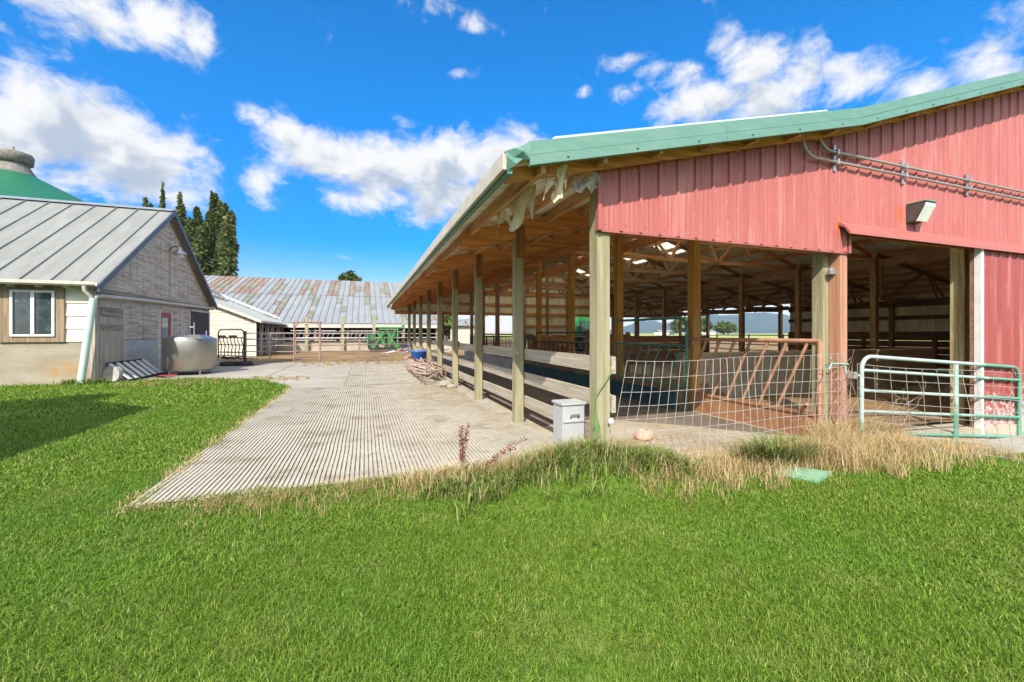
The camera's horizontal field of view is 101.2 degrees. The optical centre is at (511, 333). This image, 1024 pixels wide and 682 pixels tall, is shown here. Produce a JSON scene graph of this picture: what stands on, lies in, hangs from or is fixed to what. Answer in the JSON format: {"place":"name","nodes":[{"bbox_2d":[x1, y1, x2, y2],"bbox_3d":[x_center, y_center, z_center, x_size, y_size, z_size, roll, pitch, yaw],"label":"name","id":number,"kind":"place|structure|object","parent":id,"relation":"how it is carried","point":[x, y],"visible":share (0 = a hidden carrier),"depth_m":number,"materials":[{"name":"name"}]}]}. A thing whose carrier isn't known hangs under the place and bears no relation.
{"place":"outdoors","nodes":[
{"label":"outdoors","id":0,"kind":"place"},
{"bbox_2d":[218,329,246,360],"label":"stanchion gate","id":1,"kind":"structure","parent":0,"point":[235,344],"depth_m":20.00,"materials":[{"name":"grey metal"}]},
{"bbox_2d":[114,361,411,387],"bbox_3d":[-9.411,1.449,15.567,10.143,0.203,10.295,0,0,-1],"label":"concrete apron","id":2,"kind":"object","parent":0,"point":[323,375],"visible":0.35,"depth_m":14.46,"materials":[{"name":"grey concrete"}]},
{"bbox_2d":[103,366,123,381],"bbox_3d":[-11.154,1.130,11.765,0.440,0.440,0.146,0,0,-3],"label":"drum cover","id":3,"kind":"object","parent":2,"relation":"on","point":[113,373],"visible":0.89,"depth_m":11.70,"materials":[{"name":"white plastic"}]},
{"bbox_2d":[106,359,167,380],"bbox_3d":[-11.448,1.080,12.916,0.626,0.510,2.601,0,0,-21],"label":"slatted rack","id":4,"kind":"object","parent":2,"relation":"on","point":[135,369],"visible":0.95,"depth_m":12.70,"materials":[{"name":"silver metal"}]},
{"bbox_2d":[153,374,176,376],"bbox_3d":[-10.549,1.298,12.808,0.557,0.051,0.294,0,0,-37],"label":"red rag","id":5,"kind":"object","parent":2,"relation":"on","point":[165,375],"visible":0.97,"depth_m":12.83,"materials":[{"name":"fabric"}]},
{"bbox_2d":[161,322,216,374],"bbox_3d":[-10.735,0.500,14.020,1.474,1.740,1.596,0,0,-19],"label":"milk tank","id":6,"kind":"object","parent":2,"relation":"on","point":[193,352],"visible":0.96,"depth_m":13.42,"materials":[{"name":"silver metal"}]},
{"bbox_2d":[219,361,235,365],"bbox_3d":[-11.773,1.265,17.439,0.620,0.170,0.611,0,0,-19],"label":"tyre","id":7,"kind":"object","parent":2,"relation":"on","point":[229,363],"visible":0.88,"depth_m":17.22,"materials":[{"name":"black rubber"}]},
{"bbox_2d":[217,355,260,359],"bbox_3d":[-11.640,1.033,18.042,1.804,0.230,0.890,0,0,-11],"label":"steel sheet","id":8,"kind":"object","parent":2,"relation":"on","point":[225,357],"visible":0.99,"depth_m":17.97,"materials":[{"name":"grey metal"}]},
{"bbox_2d":[236,361,252,365],"bbox_3d":[-11.191,1.265,17.590,0.620,0.170,0.611,0,0,-19],"label":"tyre","id":9,"kind":"object","parent":2,"relation":"on","point":[244,363],"visible":0.98,"depth_m":17.39,"materials":[{"name":"black rubber"}]},
{"bbox_2d":[293,321,320,362],"bbox_3d":[-9.485,0.412,19.445,1.604,1.916,0.086,0,0,19],"label":"tall pipe archway","id":10,"kind":"object","parent":2,"relation":"on","point":[315,322],"visible":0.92,"depth_m":19.51,"materials":[{"name":"brown metal"}]},
{"bbox_2d":[245,333,292,357],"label":"corral gate","id":11,"kind":"structure","parent":10,"relation":"attached to","point":[269,345],"depth_m":19.67,"materials":[{"name":"metal"}]},
{"bbox_2d":[295,333,318,356],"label":"corral gate","id":12,"kind":"structure","parent":10,"relation":"attached to","point":[305,345],"depth_m":19.50,"materials":[{"name":"metal"}]},
{"bbox_2d":[320,331,408,358],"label":"corral gate","id":13,"kind":"structure","parent":10,"relation":"attached to","point":[359,338],"depth_m":20.07,"materials":[{"name":"metal"}]},
{"bbox_2d":[345,364,439,385],"bbox_3d":[-4.331,1.444,14.641,2.468,0.213,7.300,0,0,-19],"label":"grooved concrete","id":14,"kind":"object","parent":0,"point":[383,374],"visible":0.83,"depth_m":13.34,"materials":[{"name":"grey concrete"}]},
{"bbox_2d":[410,350,426,368],"bbox_3d":[-3.562,1.010,16.076,0.660,0.680,0.660,0,0,-19],"label":"blue bucket","id":15,"kind":"object","parent":14,"relation":"on","point":[419,354],"visible":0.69,"depth_m":15.83,"materials":[{"name":"plastic"}]},
{"bbox_2d":[404,357,445,384],"bbox_3d":[-2.827,1.075,13.391,1.366,0.554,4.986,0,0,-19],"label":"brush pile","id":16,"kind":"object","parent":14,"relation":"on","point":[421,362],"visible":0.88,"depth_m":12.40,"materials":[{"name":"brown wood"}]},
{"bbox_2d":[412,364,437,369],"bbox_3d":[-2.824,1.030,13.105,0.259,0.070,3.230,0,0,-25],"label":"white plank","id":17,"kind":"object","parent":16,"relation":"on","point":[423,367],"visible":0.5,"depth_m":12.37,"materials":[{"name":"white wood"}]},
{"bbox_2d":[458,315,487,326],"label":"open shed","id":18,"kind":"structure","parent":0,"point":[465,320],"depth_m":40.04,"materials":[{"name":"white metal"}]},
{"bbox_2d":[0,368,1023,681],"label":"lawn ground","id":19,"kind":"structure","parent":0,"point":[516,626],"depth_m":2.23,"materials":[{"name":"plant"}]},
{"bbox_2d":[126,382,552,506],"bbox_3d":[-2.315,1.444,7.454,4.044,0.213,7.500,0,0,-19],"label":"grooved concrete","id":20,"kind":"object","parent":19,"relation":"on","point":[281,434],"visible":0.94,"depth_m":5.30,"materials":[{"name":"grey concrete"}]},
{"bbox_2d":[438,380,453,386],"bbox_3d":[-1.655,1.268,10.598,0.388,0.204,0.299,0,0,-19],"label":"concrete lump","id":21,"kind":"object","parent":20,"relation":"on","point":[443,383],"visible":0.69,"depth_m":10.49,"materials":[{"name":"beige concrete"}]},
{"bbox_2d":[447,384,456,387],"bbox_3d":[-1.474,1.304,10.344,0.257,0.132,0.198,0,0,-19],"label":"concrete lump","id":22,"kind":"object","parent":20,"relation":"on","point":[451,385],"visible":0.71,"depth_m":10.27,"materials":[{"name":"beige concrete"}]},
{"bbox_2d":[444,423,481,475],"bbox_3d":[-0.449,1.099,3.873,0.464,0.543,0.291,0,0,-19],"label":"dock plant","id":23,"kind":"object","parent":19,"relation":"on","point":[462,447],"visible":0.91,"depth_m":3.86,"materials":[{"name":"brown plant"}]},
{"bbox_2d":[459,438,526,478],"bbox_3d":[-0.188,1.181,3.860,0.653,0.380,0.406,0,0,3],"label":"dock plant","id":24,"kind":"object","parent":19,"relation":"on","point":[497,455],"visible":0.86,"depth_m":3.92,"materials":[{"name":"brown plant"}]},
{"bbox_2d":[53,378,1022,523],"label":"weeds","id":25,"kind":"object","parent":19,"relation":"on","point":[582,458],"visible":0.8,"depth_m":3.73,"materials":[{"name":"green plant"}]},
{"bbox_2d":[104,359,1022,533],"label":"dry grass","id":26,"kind":"structure","parent":19,"relation":"on","point":[894,448],"depth_m":4.11,"materials":[{"name":"beige plant"}]},
{"bbox_2d":[552,399,585,446],"bbox_3d":[0.602,1.032,4.440,0.280,0.635,0.266,0,0,-19],"label":"utility box","id":27,"kind":"object","parent":19,"relation":"on","point":[568,418],"visible":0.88,"depth_m":4.35,"materials":[{"name":"white paint"}]},
{"bbox_2d":[564,420,583,443],"bbox_3d":[0.638,1.105,4.335,0.230,0.410,0.014,0,0,-19],"label":"door","id":28,"kind":"structure","parent":27,"relation":"in","point":[574,428],"depth_m":4.33,"materials":[{"name":"white paint"}]},
{"bbox_2d":[386,71,1023,445],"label":"pole barn","id":29,"kind":"structure","parent":19,"relation":"on","point":[698,220],"depth_m":6.02,"materials":[{"name":"paint"}]},
{"bbox_2d":[495,184,535,240],"bbox_3d":[0.014,-1.243,4.412,0.062,0.413,1.146,0,0,-21],"label":"torn membrane","id":30,"kind":"object","parent":29,"relation":"hanging from","point":[519,204],"visible":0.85,"depth_m":4.23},
{"bbox_2d":[416,338,615,443],"bbox_3d":[-1.729,0.674,11.855,0.044,0.945,16.460,0,0,-19],"label":"board fence","id":31,"kind":"object","parent":29,"relation":"attached to","point":[574,391],"visible":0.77,"depth_m":5.88,"materials":[{"name":"grey wood"}]},
{"bbox_2d":[543,164,567,202],"bbox_3d":[0.397,-1.334,3.751,0.267,0.352,0.072,0,0,-14],"label":"torn membrane","id":32,"kind":"object","parent":29,"relation":"hanging from","point":[558,183],"visible":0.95,"depth_m":3.74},
{"bbox_2d":[571,171,602,193],"bbox_3d":[0.711,-1.404,3.937,0.314,0.223,0.097,0,0,-19],"label":"torn membrane","id":33,"kind":"object","parent":29,"relation":"attached to","point":[590,181],"visible":0.98,"depth_m":3.92,"materials":[{"name":"beige plastic"}]},
{"bbox_2d":[593,369,613,440],"bbox_3d":[0.876,0.683,4.053,0.237,0.674,0.060,0,0,-19],"label":"twine","id":34,"kind":"object","parent":29,"relation":"attached to","point":[597,425],"visible":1,"depth_m":4.02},
{"bbox_2d":[608,418,613,424],"bbox_3d":[0.954,0.848,4.053,0.056,0.065,0.053,0,0,-19],"label":"insulator","id":35,"kind":"object","parent":29,"relation":"attached to","point":[611,421],"visible":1,"depth_m":4.03,"materials":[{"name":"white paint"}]},
{"bbox_2d":[690,337,822,437],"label":"feeder gate","id":36,"kind":"structure","parent":29,"relation":"attached to","point":[785,420],"depth_m":6.06,"materials":[{"name":"brown metal"}]},
{"bbox_2d":[827,267,835,274],"bbox_3d":[3.992,-0.784,5.243,0.200,0.108,0.108,0,0,-19],"label":"insulator","id":37,"kind":"object","parent":29,"relation":"attached to","point":[831,271],"visible":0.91,"depth_m":5.19,"materials":[{"name":"ceramic"}]},
{"bbox_2d":[825,357,848,372],"bbox_3d":[3.941,0.388,5.139,0.406,0.206,0.150,0,0,-19],"label":"twine","id":38,"kind":"object","parent":29,"relation":"attached to","point":[844,364],"visible":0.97,"depth_m":5.13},
{"bbox_2d":[829,348,857,427],"bbox_3d":[4.055,0.745,5.128,0.441,1.150,0.085,0,0,-19],"label":"dead vine","id":39,"kind":"object","parent":29,"relation":"attached to","point":[846,406],"visible":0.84,"depth_m":5.12,"materials":[{"name":"brown plant"}]},
{"bbox_2d":[801,139,1023,200],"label":"conduit run","id":40,"kind":"object","parent":29,"relation":"attached to","point":[967,179],"visible":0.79,"depth_m":5.46,"materials":[{"name":"metal"}]},
{"bbox_2d":[906,199,937,223],"bbox_3d":[5.311,-1.571,5.454,0.240,0.243,0.215,0,0,-19],"label":"floodlight","id":41,"kind":"object","parent":29,"relation":"attached to","point":[919,212],"visible":1,"depth_m":5.42,"materials":[{"name":"white metal"}]},
{"bbox_2d":[846,355,1021,442],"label":"pipe gate","id":42,"kind":"structure","parent":29,"relation":"attached to","point":[955,375],"depth_m":5.67,"materials":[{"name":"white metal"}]},
{"bbox_2d":[871,383,925,432],"bbox_3d":[4.845,0.963,5.256,1.013,0.764,0.084,0,0,-19],"label":"dead vine","id":43,"kind":"object","parent":42,"relation":"attached to","point":[902,409],"visible":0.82,"depth_m":5.29,"materials":[{"name":"brown plant"}]},
{"bbox_2d":[970,248,1023,434],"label":"sliding door","id":44,"kind":"structure","parent":29,"relation":"in","point":[996,277],"depth_m":6.12,"materials":[{"name":"red"}]},
{"bbox_2d":[682,334,787,351],"bbox_3d":[12.476,0.700,24.286,0.069,1.300,7.600,0,0,-19],"label":"pipe fence","id":45,"kind":"object","parent":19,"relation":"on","point":[748,335],"visible":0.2,"depth_m":22.93,"materials":[{"name":"brown metal"}]},
{"bbox_2d":[714,429,847,469],"bbox_3d":[2.730,1.209,4.418,1.633,0.322,1.160,0,0,-19],"label":"grass tussock","id":46,"kind":"object","parent":19,"relation":"on","point":[761,449],"depth_m":4.29,"materials":[{"name":"green plant"}]},
{"bbox_2d":[771,466,831,483],"bbox_3d":[2.765,1.337,4.025,0.447,0.045,0.352,0,0,43],"label":"rubber mat","id":47,"kind":"object","parent":19,"relation":"on","point":[819,476],"visible":0.71,"depth_m":3.94,"materials":[{"name":"green rubber"}]},
{"bbox_2d":[857,363,1023,461],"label":"wire panel","id":48,"kind":"object","parent":19,"relation":"on","point":[923,394],"visible":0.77,"depth_m":4.97,"materials":[{"name":"grey metal"}]},
{"bbox_2d":[953,434,1023,453],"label":"slab","id":49,"kind":"object","parent":19,"relation":"on","point":[1018,440],"depth_m":5.82,"materials":[{"name":"concrete"}]},
{"bbox_2d":[0,0,1023,332],"label":"sky","id":50,"kind":"structure","parent":0,"point":[339,136],"materials":[{"name":"blue"}]},
{"bbox_2d":[217,339,939,362],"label":"yard ground","id":51,"kind":"structure","parent":0,"point":[283,357],"depth_m":26.16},
{"bbox_2d":[0,146,84,201],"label":"round barn","id":52,"kind":"structure","parent":51,"relation":"on","point":[18,178],"depth_m":23.14,"materials":[{"name":"green metal"}]},
{"bbox_2d":[0,195,217,385],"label":"weathered shed","id":53,"kind":"structure","parent":51,"relation":"on","point":[89,290],"depth_m":12.44,"materials":[{"name":"grey wood"}]},
{"bbox_2d":[9,290,55,335],"bbox_3d":[-12.467,-0.520,10.946,0.880,1.200,0.080,0,0,-19],"label":"window","id":54,"kind":"structure","parent":53,"relation":"in","point":[31,312],"depth_m":10.92,"materials":[{"name":"white paint"}]},
{"bbox_2d":[99,307,122,378],"bbox_3d":[-11.507,0.315,12.093,0.070,2.070,1.092,0,0,-19],"label":"plank door","id":55,"kind":"structure","parent":53,"relation":"in","point":[110,319],"depth_m":11.97,"materials":[{"name":"grey wood"}]},
{"bbox_2d":[161,312,170,338],"bbox_3d":[-12.715,0.275,15.415,0.045,2.050,0.860,0,0,-19],"label":"door","id":56,"kind":"structure","parent":53,"relation":"in","point":[165,317],"depth_m":15.44,"materials":[{"name":"red paint"}]},
{"bbox_2d":[169,237,186,257],"bbox_3d":[-12.588,-3.247,15.830,0.560,0.814,0.440,0,0,-19],"label":"barn lamp","id":57,"kind":"object","parent":53,"relation":"attached to","point":[179,252],"visible":1,"depth_m":15.77,"materials":[{"name":"metal"}]},
{"bbox_2d":[181,310,182,334],"bbox_3d":[-13.208,-0.350,16.831,0.050,1.200,0.100,0,0,-19],"label":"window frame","id":58,"kind":"structure","parent":53,"relation":"in","point":[181,310],"depth_m":16.80,"materials":[{"name":"white"}]},
{"bbox_2d":[190,309,209,335],"bbox_3d":[-13.855,-0.380,18.702,0.045,1.260,2.260,0,0,-19],"label":"boarded window","id":59,"kind":"structure","parent":53,"relation":"in","point":[202,320],"depth_m":18.68,"materials":[{"name":"grey wood"}]},
{"bbox_2d":[141,197,152,206],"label":"poplar tree","id":60,"kind":"object","parent":51,"relation":"on","point":[145,201],"visible":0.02,"depth_m":68.75,"materials":[{"name":"green plant"}]},
{"bbox_2d":[158,181,166,207],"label":"poplar tree","id":61,"kind":"object","parent":51,"relation":"on","point":[162,200],"visible":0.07,"depth_m":69.56,"materials":[{"name":"green plant"}]},
{"bbox_2d":[175,191,186,228],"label":"poplar tree","id":62,"kind":"object","parent":51,"relation":"on","point":[180,207],"visible":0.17,"depth_m":70.49,"materials":[{"name":"green plant"}]},
{"bbox_2d":[184,205,211,274],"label":"poplar tree","id":63,"kind":"object","parent":51,"relation":"on","point":[197,236],"visible":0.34,"depth_m":58.11,"materials":[{"name":"green plant"}]},
{"bbox_2d":[202,190,236,272],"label":"poplar tree","id":64,"kind":"object","parent":51,"relation":"on","point":[212,220],"visible":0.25,"depth_m":59.69,"materials":[{"name":"green plant"}]},
{"bbox_2d":[209,202,239,275],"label":"poplar tree","id":65,"kind":"object","parent":51,"relation":"on","point":[228,246],"visible":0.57,"depth_m":58.87,"materials":[{"name":"green plant"}]},
{"bbox_2d":[209,289,285,356],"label":"white outbuilding","id":66,"kind":"structure","parent":51,"relation":"on","point":[220,318],"depth_m":24.68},
{"bbox_2d":[260,334,275,350],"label":"stall gate","id":67,"kind":"structure","parent":66,"relation":"attached to","point":[261,342],"depth_m":26.20,"materials":[{"name":"metal"}]},
{"bbox_2d":[272,334,283,348],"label":"stall gate","id":68,"kind":"structure","parent":66,"relation":"attached to","point":[277,337],"depth_m":29.22,"materials":[{"name":"metal"}]},
{"bbox_2d":[305,317,307,350],"bbox_3d":[-15.463,0.100,31.670,0.220,2.700,0.220,0,0,-19],"label":"lane post","id":69,"kind":"object","parent":51,"relation":"on","point":[306,331],"visible":0.64,"depth_m":31.57,"materials":[{"name":"beige wood"}]},
{"bbox_2d":[279,323,436,338],"bbox_3d":[-11.424,-0.169,32.935,12.200,1.124,0.100,0,0,-19],"label":"lane rail","id":70,"kind":"object","parent":69,"relation":"attached to","point":[354,333],"visible":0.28,"depth_m":32.54,"materials":[{"name":"metal"}]},
{"bbox_2d":[291,330,335,340],"bbox_3d":[-15.255,0.175,32.378,3.200,0.811,0.070,0,0,-19],"label":"slant feeder","id":71,"kind":"object","parent":51,"relation":"on","point":[313,335],"visible":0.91,"depth_m":32.40,"materials":[{"name":"metal"}]},
{"bbox_2d":[204,275,436,341],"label":"old barn","id":72,"kind":"structure","parent":51,"relation":"on","point":[286,300],"depth_m":38.08,"materials":[{"name":"white metal"}]},
{"bbox_2d":[341,316,343,350],"bbox_3d":[-13.094,0.058,32.499,0.220,2.784,0.220,0,0,-19],"label":"lane post","id":73,"kind":"object","parent":51,"relation":"on","point":[342,330],"visible":0.64,"depth_m":32.40,"materials":[{"name":"beige wood"}]},
{"bbox_2d":[337,270,362,280],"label":"round tree","id":74,"kind":"object","parent":51,"relation":"on","point":[350,275],"visible":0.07,"depth_m":57.37,"materials":[{"name":"green plant"}]},
{"bbox_2d":[257,341,451,350],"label":"feed curb","id":75,"kind":"structure","parent":51,"relation":"on","point":[335,348],"depth_m":32.49,"materials":[{"name":"concrete"}]},
{"bbox_2d":[339,330,377,340],"bbox_3d":[-12.046,0.175,33.501,3.200,0.811,0.070,0,0,-19],"label":"slant feeder","id":76,"kind":"object","parent":51,"relation":"on","point":[356,334],"visible":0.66,"depth_m":33.36,"materials":[{"name":"metal"}]},
{"bbox_2d":[372,316,374,334],"bbox_3d":[-10.923,0.055,33.259,0.220,2.791,0.220,0,0,-19],"label":"lane post","id":77,"kind":"object","parent":51,"relation":"on","point":[373,322],"visible":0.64,"depth_m":33.14,"materials":[{"name":"beige wood"}]},
{"bbox_2d":[367,326,404,349],"bbox_3d":[-9.664,0.400,32.296,2.800,1.900,1.450,0,0,-19],"label":"feed mixer","id":78,"kind":"object","parent":51,"relation":"on","point":[382,341],"visible":0.85,"depth_m":31.75,"materials":[{"name":"green metal"}]},
{"bbox_2d":[402,318,404,348],"bbox_3d":[-8.780,0.093,34.009,0.220,2.714,0.220,0,0,-19],"label":"lane post","id":79,"kind":"object","parent":51,"relation":"on","point":[403,335],"visible":0.64,"depth_m":33.90,"materials":[{"name":"beige wood"}]},
{"bbox_2d":[444,315,451,339],"bbox_3d":[-5.939,-0.276,37.669,1.610,3.854,1.465,0,0,-4],"label":"young tree","id":80,"kind":"object","parent":51,"relation":"on","point":[447,324],"visible":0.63,"depth_m":37.35,"materials":[{"name":"green plant"}]},
{"bbox_2d":[444,319,473,343],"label":"pale shed","id":81,"kind":"structure","parent":51,"relation":"on","point":[463,332],"depth_m":47.90,"materials":[{"name":"white"}]},
{"bbox_2d":[575,317,589,351],"bbox_3d":[4.542,0.075,29.577,3.080,2.550,1.970,0,0,-19],"label":"tractor","id":82,"kind":"object","parent":51,"relation":"on","point":[582,324],"visible":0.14,"depth_m":28.83,"materials":[{"name":"green"}]},
{"bbox_2d":[431,359,788,435],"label":"damp floor","id":83,"kind":"structure","parent":0,"point":[541,395],"depth_m":7.23,"materials":[{"name":"grey concrete"}]},
{"bbox_2d":[464,351,730,409],"bbox_3d":[0.837,1.140,15.285,1.520,0.420,16.300,0,0,-19],"label":"feed bunk","id":84,"kind":"object","parent":83,"relation":"on","point":[576,377],"visible":0.62,"depth_m":9.06,"materials":[{"name":"blue concrete"}]},
{"bbox_2d":[485,333,913,340],"bbox_3d":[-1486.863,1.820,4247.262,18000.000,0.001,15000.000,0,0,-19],"label":"field","id":85,"kind":"structure","parent":0,"point":[720,335],"depth_m":351.12,"materials":[{"name":"green plant"}]},
{"bbox_2d":[654,330,674,334],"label":"farmhouse","id":86,"kind":"object","parent":85,"relation":"on","point":[659,332],"visible":0.71,"depth_m":487.76,"materials":[{"name":"white paint"}]},
{"bbox_2d":[669,316,687,333],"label":"tree","id":87,"kind":"object","parent":85,"relation":"on","point":[674,325],"visible":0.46,"depth_m":464.14,"materials":[{"name":"green plant"}]},
{"bbox_2d":[701,317,713,332],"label":"tree","id":88,"kind":"object","parent":85,"relation":"on","point":[703,325],"visible":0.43,"depth_m":470.76,"materials":[{"name":"green plant"}]},
{"bbox_2d":[705,330,715,334],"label":"farmhouse","id":89,"kind":"object","parent":85,"relation":"on","point":[712,332],"visible":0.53,"depth_m":534.69,"materials":[{"name":"white paint"}]},
{"bbox_2d":[712,320,738,334],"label":"tree","id":90,"kind":"object","parent":85,"relation":"on","point":[722,327],"visible":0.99,"depth_m":482.00,"materials":[{"name":"green plant"}]},
{"bbox_2d":[610,312,789,332],"bbox_3d":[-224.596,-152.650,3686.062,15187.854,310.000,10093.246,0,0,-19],"label":"hills","id":91,"kind":"structure","parent":0,"point":[764,322],"depth_m":5924.84,"materials":[{"name":"blue"}]},
{"bbox_2d":[405,355,1023,463],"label":"barn floor","id":92,"kind":"structure","parent":0,"point":[712,432],"depth_m":5.90,"materials":[{"name":"grey concrete"}]},
{"bbox_2d":[470,334,494,354],"bbox_3d":[-1.528,0.687,20.588,0.052,1.326,4.526,0,0,-19],"label":"feed fence","id":93,"kind":"object","parent":92,"relation":"on","point":[485,343],"visible":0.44,"depth_m":19.58,"materials":[{"name":"black metal"}]},
{"bbox_2d":[174,360,800,488],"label":"straw litter","id":94,"kind":"object","parent":92,"relation":"on","point":[432,388],"visible":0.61,"depth_m":6.66,"materials":[{"name":"beige plant"}]},
{"bbox_2d":[494,334,535,363],"bbox_3d":[0.008,0.687,16.199,0.052,1.326,4.626,0,0,-19],"label":"feed fence","id":95,"kind":"object","parent":92,"relation":"on","point":[524,337],"visible":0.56,"depth_m":16.30,"materials":[{"name":"black metal"}]},
{"bbox_2d":[527,334,566,352],"bbox_3d":[2.004,0.725,24.011,2.450,1.349,0.200,0,0,-19],"label":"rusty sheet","id":96,"kind":"object","parent":92,"relation":"on","point":[560,338],"visible":0.42,"depth_m":24.16,"materials":[{"name":"brown metal"}]},
{"bbox_2d":[535,332,589,371],"bbox_3d":[1.462,0.652,12.047,0.052,1.396,4.026,0,0,-19],"label":"feed fence","id":97,"kind":"object","parent":92,"relation":"on","point":[572,343],"visible":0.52,"depth_m":12.02,"materials":[{"name":"metal"}]},
{"bbox_2d":[585,332,630,371],"bbox_3d":[3.287,0.650,14.368,1.700,1.400,0.150,0,0,-19],"label":"plank partition","id":98,"kind":"object","parent":92,"relation":"on","point":[627,339],"visible":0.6,"depth_m":14.48,"materials":[{"name":"brown wood"}]},
{"bbox_2d":[633,428,653,440],"bbox_3d":[1.680,1.299,5.357,0.275,0.188,0.222,0,0,-19],"label":"rock","id":99,"kind":"object","parent":92,"relation":"on","point":[646,436],"visible":0.76,"depth_m":5.29,"materials":[{"name":"beige stone"}]},
{"bbox_2d":[611,316,687,409],"bbox_3d":[2.687,0.522,8.546,0.052,1.656,2.448,0,0,-19],"label":"feed fence","id":100,"kind":"object","parent":92,"relation":"on","point":[669,345],"visible":0.9,"depth_m":8.10,"materials":[{"name":"metal"}]},
{"bbox_2d":[623,336,708,364],"bbox_3d":[6.246,0.675,17.265,4.600,1.150,0.064,0,0,-19],"label":"plank partition","id":101,"kind":"object","parent":92,"relation":"on","point":[663,353],"visible":0.45,"depth_m":17.10,"materials":[{"name":"brown wood"}]},
{"bbox_2d":[613,353,844,456],"bbox_3d":[2.485,0.805,4.616,3.265,1.136,0.117,0,0,-19],"label":"wire panel","id":102,"kind":"object","parent":92,"relation":"on","point":[710,413],"visible":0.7,"depth_m":4.54,"materials":[{"name":"grey metal"}]},
{"bbox_2d":[674,348,935,396],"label":"concrete wall","id":103,"kind":"structure","parent":92,"relation":"on","point":[858,356],"depth_m":9.42,"materials":[{"name":"grey concrete"}]},
{"bbox_2d":[731,388,952,427],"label":"bedding ground","id":104,"kind":"structure","parent":0,"point":[929,401],"depth_m":7.23,"materials":[{"name":"brown soil"}]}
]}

